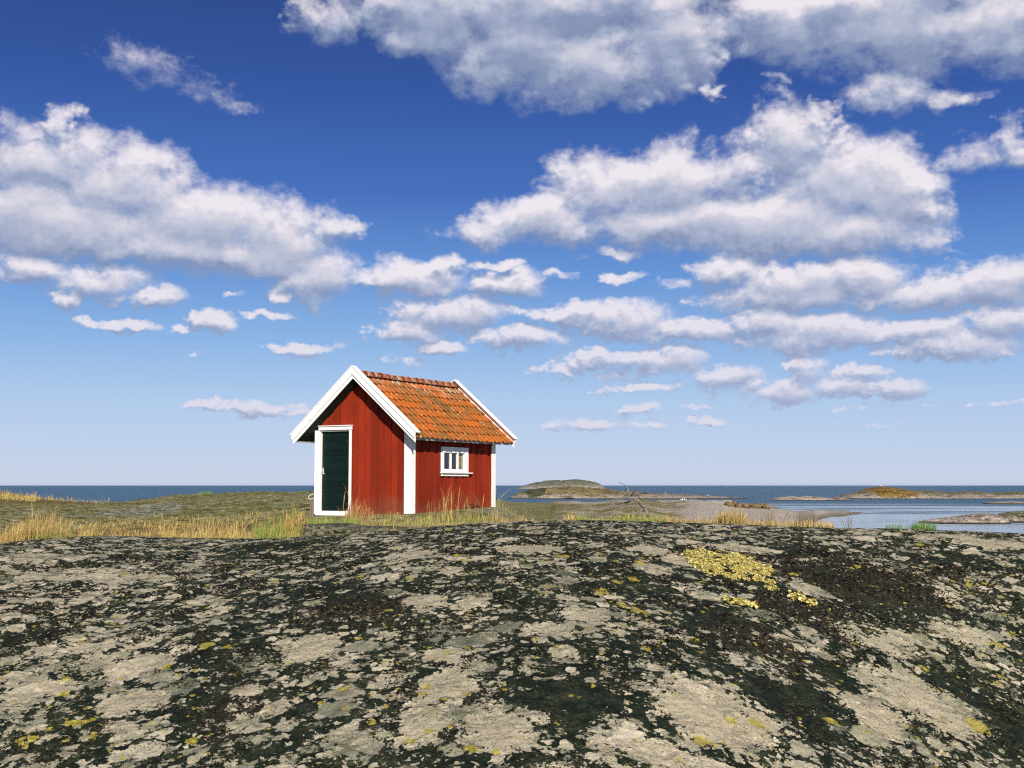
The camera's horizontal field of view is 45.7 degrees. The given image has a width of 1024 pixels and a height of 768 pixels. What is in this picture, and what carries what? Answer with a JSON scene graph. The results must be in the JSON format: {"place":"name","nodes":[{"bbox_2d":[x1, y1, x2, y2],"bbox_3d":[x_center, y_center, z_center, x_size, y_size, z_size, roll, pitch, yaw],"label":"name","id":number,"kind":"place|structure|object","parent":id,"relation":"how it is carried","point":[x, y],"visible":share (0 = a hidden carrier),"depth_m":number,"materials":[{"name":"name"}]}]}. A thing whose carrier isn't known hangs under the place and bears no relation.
{"place":"outdoors","nodes":[
{"label":"outdoors","id":0,"kind":"place"},
{"bbox_2d":[337,483,370,520],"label":"tall grass","id":1,"kind":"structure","parent":0,"point":[355,510],"depth_m":22.98,"materials":[{"name":"beige plant"}]},
{"bbox_2d":[0,489,834,542],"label":"dry grass","id":2,"kind":"structure","parent":0,"point":[242,535],"depth_m":19.99,"materials":[{"name":"yellow plant"}]},
{"bbox_2d":[0,491,861,542],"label":"ground","id":3,"kind":"structure","parent":0,"point":[215,505],"depth_m":41.03,"materials":[{"name":"green plant"}]},
{"bbox_2d":[0,501,73,542],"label":"grass tuft","id":4,"kind":"object","parent":3,"relation":"on","point":[29,533],"visible":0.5,"depth_m":17.37,"materials":[{"name":"yellow plant"}]},
{"bbox_2d":[277,503,309,536],"bbox_3d":[-3.302,2.078,18.353,0.406,0.569,0.609,-2,-5,26],"label":"grass tuft","id":5,"kind":"object","parent":3,"relation":"on","point":[299,517],"visible":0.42,"depth_m":18.41,"materials":[{"name":"yellow plant"}]},
{"bbox_2d":[300,530,316,536],"bbox_3d":[-3.337,2.360,18.865,0.636,0.194,0.649,0,-5,0],"label":"boulder","id":6,"kind":"object","parent":3,"relation":"on","point":[307,533],"visible":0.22,"depth_m":18.76,"materials":[{"name":"stone"}]},
{"bbox_2d":[310,498,318,515],"bbox_3d":[-4.262,2.720,26.225,0.180,0.540,0.109,0,-5,0],"label":"post","id":7,"kind":"object","parent":3,"relation":"on","point":[312,507],"visible":0.38,"depth_m":26.18,"materials":[{"name":"grey wood"}]},
{"bbox_2d":[281,523,365,534],"bbox_3d":[-2.965,2.371,19.487,1.576,0.281,0.924,0,-5,0],"label":"boulder","id":8,"kind":"object","parent":3,"relation":"on","point":[324,528],"visible":0.36,"depth_m":19.09,"materials":[{"name":"stone"}]},
{"bbox_2d":[332,526,422,533],"bbox_3d":[-2.071,2.355,19.295,1.759,0.213,0.889,0,-5,0],"label":"boulder","id":9,"kind":"object","parent":3,"relation":"on","point":[357,529],"visible":0.41,"depth_m":18.94,"materials":[{"name":"stone"}]},
{"bbox_2d":[289,365,517,516],"bbox_3d":[-2.319,1.494,26.965,3.280,3.487,4.110,-3,-6,30],"label":"hut","id":10,"kind":"object","parent":3,"relation":"on","point":[391,444],"visible":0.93,"depth_m":25.80,"materials":[{"name":"red paint"}]},
{"bbox_2d":[322,431,348,510],"bbox_3d":[-3.737,1.855,25.899,0.783,1.677,0.094,-3,-6,30],"label":"door","id":11,"kind":"structure","parent":10,"relation":"in","point":[335,446],"depth_m":25.92,"materials":[{"name":"green paint"}]},
{"bbox_2d":[440,447,472,475],"bbox_3d":[-1.222,1.682,26.333,0.150,0.625,1.195,-3,-6,30],"label":"window","id":12,"kind":"structure","parent":10,"relation":"in","point":[462,454],"depth_m":26.38,"materials":[{"name":"white paint"}]},
{"bbox_2d":[426,479,510,520],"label":"tall grass","id":13,"kind":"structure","parent":3,"relation":"on","point":[443,499],"depth_m":22.05,"materials":[{"name":"beige plant"}]},
{"bbox_2d":[724,501,732,506],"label":"boulder","id":14,"kind":"object","parent":3,"relation":"on","point":[728,503],"visible":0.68,"depth_m":193.44,"materials":[{"name":"orange stone"}]},
{"bbox_2d":[735,502,742,507],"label":"boulder","id":15,"kind":"object","parent":3,"relation":"on","point":[738,504],"visible":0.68,"depth_m":192.58,"materials":[{"name":"orange stone"}]},
{"bbox_2d":[741,503,748,507],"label":"boulder","id":16,"kind":"object","parent":3,"relation":"on","point":[745,505],"visible":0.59,"depth_m":193.35,"materials":[{"name":"orange stone"}]},
{"bbox_2d":[750,503,760,508],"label":"boulder","id":17,"kind":"object","parent":3,"relation":"on","point":[756,505],"visible":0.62,"depth_m":193.07,"materials":[{"name":"orange stone"}]},
{"bbox_2d":[761,503,770,508],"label":"boulder","id":18,"kind":"object","parent":3,"relation":"on","point":[765,506],"visible":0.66,"depth_m":192.72,"materials":[{"name":"orange stone"}]},
{"bbox_2d":[34,509,988,538],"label":"green grass","id":19,"kind":"structure","parent":0,"point":[264,532],"depth_m":17.59,"materials":[{"name":"plant"}]},
{"bbox_2d":[0,520,1023,767],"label":"rock","id":20,"kind":"object","parent":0,"point":[712,688],"visible":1,"depth_m":9.11,"materials":[{"name":"grey stone"}]},
{"bbox_2d":[0,532,1023,767],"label":"dark lichen","id":21,"kind":"object","parent":20,"relation":"on","point":[613,566],"visible":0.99,"depth_m":9.89,"materials":[{"name":"black lichen"}]},
{"bbox_2d":[607,482,648,516],"bbox_3d":[1.642,1.620,17.075,0.584,0.499,0.909,0,-5,0],"label":"dead branch","id":22,"kind":"object","parent":20,"relation":"on","point":[640,502],"visible":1,"depth_m":17.12,"materials":[{"name":"grey wood"}]},
{"bbox_2d":[679,547,779,590],"bbox_3d":[2.103,1.790,11.836,0.899,0.343,1.415,0,-5,0],"label":"yellow lichen","id":23,"kind":"object","parent":20,"relation":"on","point":[706,562],"visible":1,"depth_m":11.79},
{"bbox_2d":[713,506,748,523],"bbox_3d":[3.009,1.786,16.616,0.495,0.353,0.502,0,-5,0],"label":"grass tuft","id":24,"kind":"object","parent":20,"relation":"on","point":[729,519],"visible":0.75,"depth_m":16.58,"materials":[{"name":"yellow plant"}]},
{"bbox_2d":[722,595,759,608],"bbox_3d":[1.972,1.882,10.498,0.338,0.105,0.222,0,-5,0],"label":"yellow lichen","id":25,"kind":"object","parent":20,"relation":"on","point":[741,601],"visible":1,"depth_m":10.49},
{"bbox_2d":[760,508,775,524],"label":"dry stems","id":26,"kind":"object","parent":20,"relation":"on","point":[768,517],"visible":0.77,"depth_m":16.31,"materials":[{"name":"beige plant"}]},
{"bbox_2d":[779,512,801,526],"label":"dry stems","id":27,"kind":"object","parent":20,"relation":"on","point":[790,519],"visible":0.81,"depth_m":16.30,"materials":[{"name":"beige plant"}]},
{"bbox_2d":[780,590,818,605],"bbox_3d":[2.616,1.931,10.967,0.364,0.120,0.275,-4,-6,40],"label":"yellow lichen","id":28,"kind":"object","parent":20,"relation":"on","point":[803,598],"visible":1,"depth_m":10.94},
{"bbox_2d":[809,513,820,526],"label":"dry stems","id":29,"kind":"object","parent":20,"relation":"on","point":[815,518],"visible":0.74,"depth_m":16.28,"materials":[{"name":"beige plant"}]},
{"bbox_2d":[841,517,852,527],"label":"dry stems","id":30,"kind":"object","parent":20,"relation":"on","point":[848,526],"visible":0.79,"depth_m":16.31,"materials":[{"name":"grey plant"}]},
{"bbox_2d":[907,519,937,529],"bbox_3d":[5.534,1.901,16.403,0.393,0.204,0.380,-2,-5,19],"label":"grass tuft","id":31,"kind":"object","parent":20,"relation":"on","point":[923,525],"visible":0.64,"depth_m":16.36,"materials":[{"name":"green plant"}]},
{"bbox_2d":[0,486,1023,533],"bbox_3d":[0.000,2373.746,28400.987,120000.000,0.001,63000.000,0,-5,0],"label":"sea","id":32,"kind":"structure","parent":0,"point":[879,513],"depth_m":420.46,"materials":[{"name":"liquid"}]},
{"bbox_2d":[771,496,849,500],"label":"skerry","id":33,"kind":"structure","parent":32,"relation":"in","point":[801,498],"depth_m":364.74,"materials":[{"name":"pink stone"}]},
{"bbox_2d":[833,486,1023,498],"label":"skerry","id":34,"kind":"structure","parent":32,"relation":"in","point":[882,492],"depth_m":408.90,"materials":[{"name":"grey stone"}]},
{"bbox_2d":[919,513,1010,523],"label":"skerry","id":35,"kind":"structure","parent":32,"relation":"in","point":[985,518],"depth_m":143.15,"materials":[{"name":"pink stone"}]},
{"bbox_2d":[981,501,1023,503],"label":"skerry","id":36,"kind":"structure","parent":32,"relation":"in","point":[1010,502],"depth_m":295.77,"materials":[{"name":"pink stone"}]},
{"bbox_2d":[997,511,1023,522],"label":"skerry","id":37,"kind":"structure","parent":32,"relation":"in","point":[1015,517],"depth_m":148.34,"materials":[{"name":"grey stone"}]},
{"bbox_2d":[0,0,1023,485],"label":"sky","id":38,"kind":"structure","parent":0,"point":[659,242],"materials":[{"name":"blue"}]},
{"bbox_2d":[516,479,605,488],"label":"island","id":39,"kind":"structure","parent":0,"point":[560,483],"depth_m":1469.97,"materials":[{"name":"grey stone"}]},
{"bbox_2d":[509,486,747,498],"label":"island","id":40,"kind":"structure","parent":0,"point":[559,492],"depth_m":411.79,"materials":[{"name":"grey stone"}]}
]}

